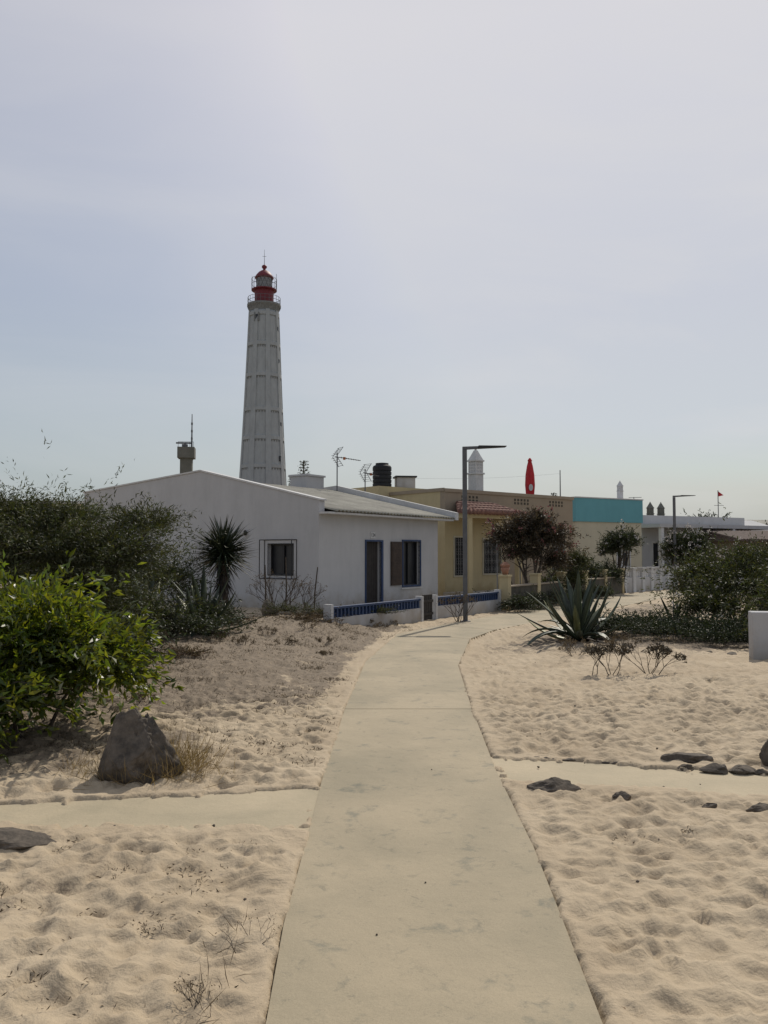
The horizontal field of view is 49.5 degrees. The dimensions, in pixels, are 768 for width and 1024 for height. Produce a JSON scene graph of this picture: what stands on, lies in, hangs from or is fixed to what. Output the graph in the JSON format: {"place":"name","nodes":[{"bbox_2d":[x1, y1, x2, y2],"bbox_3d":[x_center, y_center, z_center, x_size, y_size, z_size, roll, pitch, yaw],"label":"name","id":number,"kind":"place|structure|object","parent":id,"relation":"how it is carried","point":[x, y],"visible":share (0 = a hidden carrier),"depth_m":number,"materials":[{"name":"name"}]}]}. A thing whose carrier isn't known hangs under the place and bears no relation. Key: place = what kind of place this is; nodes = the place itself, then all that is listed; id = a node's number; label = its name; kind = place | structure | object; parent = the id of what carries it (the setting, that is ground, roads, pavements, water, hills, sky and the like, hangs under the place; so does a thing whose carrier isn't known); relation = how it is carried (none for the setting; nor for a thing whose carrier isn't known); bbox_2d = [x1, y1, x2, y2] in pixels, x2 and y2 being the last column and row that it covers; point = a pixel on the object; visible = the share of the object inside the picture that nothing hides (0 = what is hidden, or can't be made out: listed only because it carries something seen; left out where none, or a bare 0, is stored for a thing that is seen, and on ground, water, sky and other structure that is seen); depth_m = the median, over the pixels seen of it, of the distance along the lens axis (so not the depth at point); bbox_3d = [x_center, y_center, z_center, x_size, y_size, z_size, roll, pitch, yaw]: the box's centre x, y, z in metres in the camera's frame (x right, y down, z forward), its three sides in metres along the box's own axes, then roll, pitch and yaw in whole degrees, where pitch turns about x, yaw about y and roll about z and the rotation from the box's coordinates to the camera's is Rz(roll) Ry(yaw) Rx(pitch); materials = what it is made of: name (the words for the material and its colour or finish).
{"place":"outdoors","nodes":[
{"label":"outdoors","id":0,"kind":"place"},
{"bbox_2d":[0,789,318,830],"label":"side path","id":1,"kind":"structure","parent":0,"point":[270,809],"depth_m":5.15,"materials":[{"name":"concrete"}]},
{"bbox_2d":[176,414,195,472],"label":"radar tower","id":2,"kind":"structure","parent":0,"point":[186,455],"depth_m":99.67,"materials":[{"name":"grey concrete"}]},
{"bbox_2d":[0,585,767,1023],"bbox_3d":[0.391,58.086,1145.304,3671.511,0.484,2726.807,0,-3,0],"label":"sand ground","id":3,"kind":"structure","parent":0,"point":[676,933],"depth_m":4.65,"materials":[{"name":"sand"}]},
{"bbox_2d":[0,827,56,849],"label":"rock","id":4,"kind":"object","parent":3,"relation":"on","point":[12,838],"visible":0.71,"depth_m":4.49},
{"bbox_2d":[0,485,148,586],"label":"acacia shrub","id":5,"kind":"object","parent":3,"relation":"on","point":[54,553],"visible":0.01,"depth_m":13.60,"materials":[{"name":"green plant"}]},
{"bbox_2d":[0,548,184,764],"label":"pittosporum bush","id":6,"kind":"object","parent":3,"relation":"on","point":[71,641],"visible":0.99,"depth_m":6.90,"materials":[{"name":"green plant"}]},
{"bbox_2d":[7,578,186,698],"bbox_3d":[-4.373,1.340,9.463,3.967,1.393,2.984,0,-3,0],"label":"spiky shrub","id":7,"kind":"object","parent":3,"relation":"on","point":[150,643],"visible":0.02,"depth_m":10.11,"materials":[{"name":"green plant"}]},
{"bbox_2d":[0,439,239,622],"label":"acacia shrub","id":8,"kind":"object","parent":3,"relation":"on","point":[35,542],"visible":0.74,"depth_m":11.18,"materials":[{"name":"green plant"}]},
{"bbox_2d":[39,743,235,789],"bbox_3d":[-1.719,1.753,5.993,1.429,0.269,1.140,0,-3,0],"label":"dry grass tuft","id":9,"kind":"object","parent":3,"relation":"on","point":[167,773],"visible":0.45,"depth_m":5.76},
{"bbox_2d":[97,708,183,784],"bbox_3d":[-1.758,1.755,5.912,0.587,0.718,0.460,-2,-4,41],"label":"standing rock","id":10,"kind":"object","parent":3,"relation":"on","point":[137,739],"visible":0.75,"depth_m":5.79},
{"bbox_2d":[67,491,241,603],"bbox_3d":[-5.474,0.948,16.175,5.423,2.715,2.817,0,-3,0],"label":"acacia shrub","id":11,"kind":"object","parent":3,"relation":"on","point":[183,584],"visible":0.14,"depth_m":16.35,"materials":[{"name":"green plant"}]},
{"bbox_2d":[132,571,203,633],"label":"agave","id":12,"kind":"object","parent":3,"relation":"on","point":[152,584],"visible":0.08,"depth_m":14.28,"materials":[{"name":"green plant"}]},
{"bbox_2d":[101,600,249,637],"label":"coastal scrub","id":13,"kind":"object","parent":3,"relation":"on","point":[216,622],"visible":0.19,"depth_m":13.04,"materials":[{"name":"green plant"}]},
{"bbox_2d":[133,636,221,674],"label":"coastal scrub","id":14,"kind":"object","parent":3,"relation":"on","point":[183,651],"visible":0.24,"depth_m":11.24,"materials":[{"name":"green plant"}]},
{"bbox_2d":[96,562,266,643],"bbox_3d":[-3.707,1.447,13.538,3.838,1.393,2.883,2,-3,-33],"label":"spiky shrub","id":15,"kind":"object","parent":3,"relation":"on","point":[169,616],"visible":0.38,"depth_m":13.26,"materials":[{"name":"green plant"}]},
{"bbox_2d":[146,720,234,779],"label":"dry grass tuft","id":16,"kind":"object","parent":3,"relation":"on","point":[196,752],"visible":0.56,"depth_m":6.00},
{"bbox_2d":[174,973,219,1020],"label":"dry bush","id":17,"kind":"object","parent":3,"relation":"on","point":[201,992],"visible":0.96,"depth_m":2.95,"materials":[{"name":"brown plant"}]},
{"bbox_2d":[161,906,247,1023],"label":"dry grass tuft","id":18,"kind":"object","parent":3,"relation":"on","point":[212,975],"visible":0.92,"depth_m":3.01,"materials":[{"name":"beige plant"}]},
{"bbox_2d":[0,615,412,767],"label":"dry grass","id":19,"kind":"structure","parent":3,"relation":"on","point":[315,668],"depth_m":9.94,"materials":[{"name":"brown plant"}]},
{"bbox_2d":[163,565,266,636],"bbox_3d":[-3.027,1.603,14.459,1.716,1.459,1.784,2,-3,-29],"label":"agave","id":20,"kind":"object","parent":3,"relation":"on","point":[203,586],"visible":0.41,"depth_m":14.18,"materials":[{"name":"green plant"}]},
{"bbox_2d":[187,515,256,605],"bbox_3d":[-3.297,1.179,17.005,1.570,2.345,1.595,0,-3,0],"label":"yucca tree","id":21,"kind":"object","parent":3,"relation":"on","point":[219,554],"visible":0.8,"depth_m":16.83,"materials":[{"name":"green plant"}]},
{"bbox_2d":[215,909,280,953],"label":"dry bush","id":22,"kind":"object","parent":3,"relation":"on","point":[249,930],"visible":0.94,"depth_m":3.40,"materials":[{"name":"brown plant"}]},
{"bbox_2d":[84,471,437,609],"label":"walls","id":23,"kind":"structure","parent":3,"relation":"on","point":[331,547],"depth_m":24.61,"materials":[{"name":"white paint"}]},
{"bbox_2d":[83,470,325,500],"bbox_3d":[-6.073,-0.729,26.206,10.700,1.117,0.300,-2,-3,35],"label":"gable coping","id":24,"kind":"object","parent":23,"relation":"on","point":[265,485],"visible":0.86,"depth_m":25.18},
{"bbox_2d":[259,539,296,579],"bbox_3d":[-3.022,1.341,23.676,1.247,1.127,0.234,-2,-3,35],"label":"window grille","id":25,"kind":"object","parent":23,"relation":"attached to","point":[291,558],"depth_m":23.51,"materials":[{"name":"metal"}]},
{"bbox_2d":[271,544,292,574],"bbox_3d":[-2.876,1.360,23.874,0.950,0.880,0.041,-2,-3,35],"label":"sash","id":26,"kind":"object","parent":23,"relation":"attached to","point":[283,558],"visible":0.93,"depth_m":23.88,"materials":[{"name":"paint"}]},
{"bbox_2d":[273,545,292,573],"bbox_3d":[-2.853,1.362,23.907,0.950,0.880,0.022,-2,-3,35],"label":"glass","id":27,"kind":"object","parent":23,"relation":"on","point":[277,559],"visible":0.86,"depth_m":23.98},
{"bbox_2d":[262,483,454,518],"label":"roof","id":28,"kind":"structure","parent":23,"relation":"on","point":[340,501],"depth_m":27.30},
{"bbox_2d":[288,474,325,488],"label":"chimney block","id":29,"kind":"structure","parent":28,"relation":"on","point":[308,481],"depth_m":30.95,"materials":[{"name":"white paint"}]},
{"bbox_2d":[331,447,360,490],"bbox_3d":[-1.379,-1.489,31.291,1.078,1.865,0.520,1,-3,-26],"label":"tv antenna","id":30,"kind":"object","parent":28,"relation":"on","point":[344,458],"visible":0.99,"depth_m":31.11,"materials":[{"name":"grey metal"}]},
{"bbox_2d":[324,486,458,519],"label":"verge parapet","id":31,"kind":"structure","parent":28,"relation":"attached to","point":[398,502],"depth_m":29.81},
{"bbox_2d":[365,540,383,602],"bbox_3d":[-0.315,1.791,25.089,0.090,1.900,0.920,-2,-3,35],"label":"door frame","id":32,"kind":"object","parent":23,"relation":"attached to","point":[381,559],"visible":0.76,"depth_m":25.38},
{"bbox_2d":[366,542,376,602],"bbox_3d":[-0.436,1.819,25.142,0.050,1.850,0.790,-2,-3,35],"label":"door","id":33,"kind":"structure","parent":32,"relation":"in","point":[371,580],"depth_m":25.19,"materials":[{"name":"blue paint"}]},
{"bbox_2d":[319,511,453,520],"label":"eave soffit","id":34,"kind":"structure","parent":23,"relation":"attached to","point":[375,515],"depth_m":24.95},
{"bbox_2d":[391,542,401,585],"bbox_3d":[0.395,1.607,26.018,0.060,1.360,0.580,-2,-3,35],"label":"shutter","id":35,"kind":"object","parent":23,"relation":"attached to","point":[396,563],"visible":1,"depth_m":25.97,"materials":[{"name":"brown wood"}]},
{"bbox_2d":[403,543,414,583],"bbox_3d":[0.739,1.649,26.874,0.022,1.400,1.000,-2,-3,35],"label":"glass","id":36,"kind":"object","parent":23,"relation":"on","point":[411,562],"visible":0.64,"depth_m":27.01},
{"bbox_2d":[403,541,416,584],"bbox_3d":[0.772,1.648,26.851,0.041,1.400,1.000,-2,-3,35],"label":"sash","id":37,"kind":"object","parent":23,"relation":"attached to","point":[408,542],"visible":0.82,"depth_m":26.92,"materials":[{"name":"paint"}]},
{"bbox_2d":[402,540,420,586],"bbox_3d":[0.868,1.644,26.784,0.086,1.500,1.100,-2,-3,35],"label":"frame","id":38,"kind":"object","parent":23,"relation":"attached to","point":[419,565],"visible":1,"depth_m":26.88,"materials":[{"name":"blue paint"}]},
{"bbox_2d":[174,593,349,629],"bbox_3d":[-2.809,1.865,15.407,4.974,0.791,2.115,1,-3,-21],"label":"coastal scrub","id":39,"kind":"object","parent":3,"relation":"on","point":[296,617],"visible":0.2,"depth_m":16.04,"materials":[{"name":"green plant"}]},
{"bbox_2d":[239,250,286,485],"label":"lighthouse","id":40,"kind":"object","parent":3,"relation":"on","point":[262,458],"visible":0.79,"depth_m":128.87,"materials":[{"name":"paint"}]},
{"bbox_2d":[245,570,309,605],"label":"bare shrub","id":41,"kind":"object","parent":3,"relation":"on","point":[269,590],"visible":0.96,"depth_m":18.38,"materials":[{"name":"brown plant"}]},
{"bbox_2d":[276,578,326,609],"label":"bare shrub","id":42,"kind":"object","parent":3,"relation":"on","point":[310,592],"visible":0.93,"depth_m":18.65,"materials":[{"name":"brown plant"}]},
{"bbox_2d":[323,604,333,621],"bbox_3d":[-1.084,2.206,16.272,0.180,0.800,0.088,-2,-3,31],"label":"post","id":43,"kind":"object","parent":3,"relation":"on","point":[329,608],"visible":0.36,"depth_m":16.25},
{"bbox_2d":[258,599,406,614],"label":"coastal scrub","id":44,"kind":"object","parent":3,"relation":"on","point":[283,608],"visible":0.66,"depth_m":17.27,"materials":[{"name":"green plant"}]},
{"bbox_2d":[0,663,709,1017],"bbox_3d":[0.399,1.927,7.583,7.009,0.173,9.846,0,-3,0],"label":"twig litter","id":45,"kind":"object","parent":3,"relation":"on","point":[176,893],"visible":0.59,"depth_m":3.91,"materials":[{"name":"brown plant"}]},
{"bbox_2d":[334,608,420,626],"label":"wall","id":46,"kind":"structure","parent":3,"relation":"on","point":[409,616],"depth_m":17.97,"materials":[{"name":"white paint"}]},
{"bbox_2d":[334,599,420,616],"bbox_3d":[-0.130,2.045,17.846,0.120,0.212,3.572,-2,-3,31],"label":"balustrade","id":47,"kind":"object","parent":46,"relation":"on","point":[361,609],"visible":0.88,"depth_m":17.52,"materials":[{"name":"blue paint"}]},
{"bbox_2d":[390,492,439,594],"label":"side walls","id":48,"kind":"structure","parent":3,"relation":"on","point":[431,499],"depth_m":32.20,"materials":[{"name":"yellow paint"}]},
{"bbox_2d":[432,595,437,619],"bbox_3d":[1.195,2.391,20.018,0.180,0.800,0.088,-2,-3,33],"label":"post","id":49,"kind":"object","parent":3,"relation":"on","point":[435,607],"visible":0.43,"depth_m":19.97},
{"bbox_2d":[422,594,432,619],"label":"wooden gate","id":50,"kind":"structure","parent":49,"relation":"attached to","point":[428,601],"depth_m":19.71,"materials":[{"name":"brown wood"}]},
{"bbox_2d":[437,592,481,621],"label":"bare shrub","id":51,"kind":"object","parent":3,"relation":"on","point":[461,600],"visible":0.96,"depth_m":19.36,"materials":[{"name":"brown plant"}]},
{"bbox_2d":[438,600,498,618],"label":"wall","id":52,"kind":"structure","parent":3,"relation":"on","point":[487,606],"depth_m":21.50,"materials":[{"name":"white paint"}]},
{"bbox_2d":[438,592,498,605],"bbox_3d":[2.160,2.225,21.491,0.120,0.212,3.414,-2,-3,33],"label":"balustrade","id":53,"kind":"object","parent":52,"relation":"on","point":[485,596],"visible":0.66,"depth_m":21.74,"materials":[{"name":"blue paint"}]},
{"bbox_2d":[443,590,493,595],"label":"porch floor","id":54,"kind":"structure","parent":3,"relation":"on","point":[453,593],"depth_m":31.18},
{"bbox_2d":[467,518,521,592],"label":"porch columns","id":55,"kind":"structure","parent":54,"relation":"on","point":[470,555],"depth_m":30.58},
{"bbox_2d":[440,491,572,594],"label":"facade","id":56,"kind":"structure","parent":3,"relation":"on","point":[449,530],"depth_m":32.69,"materials":[{"name":"beige paint"}]},
{"bbox_2d":[455,539,462,573],"bbox_3d":[2.836,1.712,32.100,0.650,1.450,0.022,2,-4,-40],"label":"glass","id":57,"kind":"object","parent":56,"relation":"on","point":[461,570],"visible":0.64,"depth_m":32.16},
{"bbox_2d":[467,449,484,490],"bbox_3d":[3.950,-1.705,35.884,0.552,2.150,0.552,2,-4,-40],"label":"chimney","id":58,"kind":"object","parent":56,"relation":"on","point":[475,461],"visible":0.95,"depth_m":35.73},
{"bbox_2d":[389,488,573,499],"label":"cornice","id":59,"kind":"structure","parent":56,"relation":"on","point":[477,492],"depth_m":33.31,"materials":[{"name":"beige paint"}]},
{"bbox_2d":[444,513,519,520],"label":"porch beam","id":60,"kind":"structure","parent":56,"relation":"attached to","point":[495,517],"depth_m":31.23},
{"bbox_2d":[484,540,496,571],"bbox_3d":[4.195,1.768,33.239,1.000,1.350,0.021,2,-4,-40],"label":"glass","id":61,"kind":"object","parent":56,"relation":"on","point":[492,556],"visible":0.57,"depth_m":33.26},
{"bbox_2d":[482,538,501,574],"bbox_3d":[4.286,1.763,33.132,1.120,1.470,0.078,2,-4,-40],"label":"frame","id":62,"kind":"object","parent":56,"relation":"attached to","point":[500,573],"visible":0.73,"depth_m":32.79,"materials":[{"name":"beige paint"}]},
{"bbox_2d":[455,500,528,515],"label":"porch tile roof","id":63,"kind":"structure","parent":56,"relation":"attached to","point":[481,508],"depth_m":31.42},
{"bbox_2d":[456,538,565,575],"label":"window grilles","id":64,"kind":"object","parent":56,"relation":"attached to","point":[499,560],"depth_m":32.86,"materials":[{"name":"metal"}]},
{"bbox_3d":[2.716,-0.017,37.117,7.300,0.100,7.500,2,-4,-40],"label":"flat roof","id":65,"kind":"object","parent":56,"relation":"on","visible":0},
{"bbox_2d":[351,486,421,496],"bbox_3d":[0.355,-0.463,36.920,5.100,0.870,4.300,2,-4,-40],"label":"roof room","id":66,"kind":"object","parent":65,"relation":"on","point":[382,490],"visible":0.14,"depth_m":34.02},
{"bbox_2d":[373,463,391,486],"bbox_3d":[-0.084,-1.539,36.016,0.820,1.190,0.820,0,-3,0],"label":"water tank","id":67,"kind":"object","parent":66,"relation":"on","point":[383,472],"visible":0.81,"depth_m":35.67,"materials":[{"name":"black plastic"}]},
{"bbox_2d":[525,458,534,493],"bbox_3d":[6.436,-1.236,36.761,0.406,2.300,0.448,-1,-3,22],"label":"closed parasol","id":68,"kind":"object","parent":65,"relation":"on","point":[529,482],"visible":0.81,"depth_m":36.65,"materials":[{"name":"fabric"}]},
{"bbox_2d":[495,592,542,612],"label":"flowerbed plant","id":69,"kind":"object","parent":3,"relation":"on","point":[525,603],"visible":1,"depth_m":22.45,"materials":[{"name":"green plant"}]},
{"bbox_2d":[518,584,556,608],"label":"flowerbed plant","id":70,"kind":"object","parent":3,"relation":"on","point":[541,597],"visible":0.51,"depth_m":23.62,"materials":[{"name":"green plant"}]},
{"bbox_2d":[527,777,580,791],"bbox_3d":[1.138,1.841,5.565,0.373,0.138,0.173,0,-3,0],"label":"rock","id":71,"kind":"object","parent":3,"relation":"on","point":[552,784],"visible":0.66,"depth_m":5.54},
{"bbox_2d":[527,545,595,591],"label":"garden shrub","id":72,"kind":"object","parent":3,"relation":"on","point":[579,560],"visible":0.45,"depth_m":27.19,"materials":[{"name":"green plant"}]},
{"bbox_2d":[498,568,624,610],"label":"posts","id":73,"kind":"object","parent":3,"relation":"on","point":[505,584],"visible":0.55,"depth_m":24.84,"materials":[{"name":"yellow paint"}]},
{"bbox_2d":[511,577,621,609],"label":"wall","id":74,"kind":"structure","parent":3,"relation":"on","point":[616,587],"depth_m":25.73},
{"bbox_2d":[557,639,586,655],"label":"dry bush","id":75,"kind":"object","parent":3,"relation":"on","point":[562,646],"visible":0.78,"depth_m":12.88,"materials":[{"name":"brown plant"}]},
{"bbox_2d":[517,569,630,644],"bbox_3d":[3.493,1.937,15.159,2.199,1.882,2.163,0,-3,0],"label":"agave","id":76,"kind":"object","parent":3,"relation":"on","point":[576,607],"visible":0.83,"depth_m":15.10,"materials":[{"name":"green plant"}]},
{"bbox_2d":[582,644,610,674],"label":"aeonium plant","id":77,"kind":"object","parent":3,"relation":"on","point":[601,652],"visible":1,"depth_m":10.50,"materials":[{"name":"green plant"}]},
{"bbox_2d":[565,554,629,585],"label":"garden shrub","id":78,"kind":"object","parent":3,"relation":"on","point":[611,571],"visible":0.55,"depth_m":31.08,"materials":[{"name":"green plant"}]},
{"bbox_2d":[593,584,618,598],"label":"flowerbed plant","id":79,"kind":"object","parent":3,"relation":"on","point":[599,590],"visible":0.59,"depth_m":29.17,"materials":[{"name":"green plant"}]},
{"bbox_2d":[573,521,641,571],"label":"walls","id":80,"kind":"structure","parent":3,"relation":"on","point":[589,529],"depth_m":42.71,"materials":[{"name":"beige paint"}]},
{"bbox_2d":[573,498,642,522],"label":"parapet","id":81,"kind":"structure","parent":80,"relation":"on","point":[602,510],"depth_m":43.05,"materials":[{"name":"teal paint"}]},
{"bbox_2d":[587,640,631,674],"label":"aeonium plant","id":82,"kind":"object","parent":3,"relation":"on","point":[623,647],"visible":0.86,"depth_m":10.49,"materials":[{"name":"green plant"}]},
{"bbox_2d":[593,519,646,592],"bbox_3d":[9.405,1.791,33.159,2.085,3.081,2.063,0,-3,0],"label":"oleander tree","id":83,"kind":"object","parent":3,"relation":"on","point":[615,541],"visible":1,"depth_m":32.94,"materials":[{"name":"green plant"}]},
{"bbox_2d":[614,638,686,674],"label":"aeonium plant","id":84,"kind":"object","parent":3,"relation":"on","point":[663,649],"visible":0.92,"depth_m":10.38,"materials":[{"name":"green plant"}]},
{"bbox_2d":[627,575,674,592],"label":"wall","id":85,"kind":"structure","parent":3,"relation":"on","point":[638,583],"depth_m":34.76,"materials":[{"name":"white paint"}]},
{"bbox_2d":[625,566,678,592],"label":"posts","id":86,"kind":"object","parent":3,"relation":"on","point":[651,570],"visible":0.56,"depth_m":34.55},
{"bbox_2d":[572,601,748,644],"bbox_3d":[5.298,2.065,15.537,3.798,0.787,3.994,0,-3,0],"label":"succulent groundcover","id":87,"kind":"object","parent":3,"relation":"on","point":[723,630],"visible":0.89,"depth_m":14.96,"materials":[{"name":"green plant"}]},
{"bbox_2d":[673,495,695,565],"bbox_3d":[13.683,1.364,38.017,1.090,4.270,0.220,0,-3,-5],"label":"street lamp","id":88,"kind":"object","parent":3,"relation":"on","point":[674,519],"visible":0.69,"depth_m":38.00,"materials":[{"name":"grey metal"}]},
{"bbox_2d":[660,752,713,763],"bbox_3d":[2.313,1.894,6.337,0.425,0.129,0.166,0,-3,0],"label":"rock","id":89,"kind":"object","parent":3,"relation":"on","point":[692,758],"visible":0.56,"depth_m":6.29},
{"bbox_2d":[652,522,728,582],"bbox_3d":[14.125,2.026,38.344,3.066,3.133,2.497,0,-3,0],"label":"oleander tree","id":90,"kind":"object","parent":3,"relation":"on","point":[683,539],"visible":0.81,"depth_m":38.04,"materials":[{"name":"green plant"}]},
{"bbox_2d":[627,503,767,622],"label":"oleander shrub","id":91,"kind":"object","parent":3,"relation":"on","point":[707,579],"visible":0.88,"depth_m":16.84,"materials":[{"name":"green plant"}]},
{"bbox_2d":[629,497,767,569],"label":"white villa","id":92,"kind":"object","parent":3,"relation":"on","point":[655,529],"visible":0.13,"depth_m":47.28,"materials":[{"name":"paint"}]},
{"bbox_2d":[647,502,767,530],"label":"white cottage","id":93,"kind":"structure","parent":3,"relation":"on","point":[660,509],"depth_m":58.39,"materials":[{"name":"paint"}]},
{"bbox_2d":[702,802,767,811],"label":"edging stones","id":94,"kind":"object","parent":3,"relation":"on","point":[759,807],"visible":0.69,"depth_m":5.11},
{"bbox_2d":[706,541,767,564],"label":"walls","id":95,"kind":"structure","parent":3,"relation":"on","point":[731,543],"depth_m":45.45,"materials":[{"name":"beige paint"}]},
{"bbox_2d":[706,530,767,541],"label":"roof","id":96,"kind":"structure","parent":95,"relation":"on","point":[719,534],"depth_m":45.57,"materials":[{"name":"tile"}]},
{"bbox_2d":[716,558,767,637],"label":"oleander shrub","id":97,"kind":"object","parent":3,"relation":"on","point":[761,604],"visible":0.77,"depth_m":14.14,"materials":[{"name":"green plant"}]},
{"bbox_2d":[748,611,767,659],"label":"wall","id":98,"kind":"structure","parent":3,"relation":"on","point":[758,632],"depth_m":12.01,"materials":[{"name":"white paint"}]},
{"bbox_2d":[759,739,767,766],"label":"rock","id":99,"kind":"object","parent":3,"relation":"on","point":[763,755],"visible":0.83,"depth_m":6.21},
{"bbox_2d":[0,0,767,519],"label":"sky","id":100,"kind":"structure","parent":0,"point":[536,229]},
{"bbox_2d":[393,476,416,487],"bbox_3d":[0.914,-1.237,36.447,0.940,0.630,0.840,0,-3,-8],"label":"chimney","id":101,"kind":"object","parent":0,"point":[405,481],"depth_m":36.10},
{"bbox_2d":[266,589,698,1023],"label":"concrete path","id":102,"kind":"structure","parent":0,"point":[472,930],"depth_m":4.05,"materials":[{"name":"concrete"}]},
{"bbox_2d":[461,445,506,621],"bbox_3d":[2.335,0.511,19.564,1.090,4.150,0.220,0,-3,-2],"label":"street lamp","id":103,"kind":"object","parent":102,"relation":"on","point":[464,503],"visible":0.98,"depth_m":19.52,"materials":[{"name":"grey metal"}]},
{"bbox_2d":[491,757,767,795],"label":"side path","id":104,"kind":"structure","parent":0,"point":[575,773],"depth_m":5.95,"materials":[{"name":"concrete"}]},
{"bbox_2d":[534,756,767,774],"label":"edging stones","id":105,"kind":"object","parent":104,"relation":"on","point":[717,768],"visible":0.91,"depth_m":6.03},
{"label":"terrace","id":106,"kind":"structure","parent":0,"visible":0},
{"bbox_2d":[481,504,591,584],"bbox_3d":[4.719,1.367,26.188,3.398,3.285,2.499,0,-3,0],"label":"oleander tree","id":107,"kind":"object","parent":106,"relation":"on","point":[534,529],"visible":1,"depth_m":25.96,"materials":[{"name":"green plant"}]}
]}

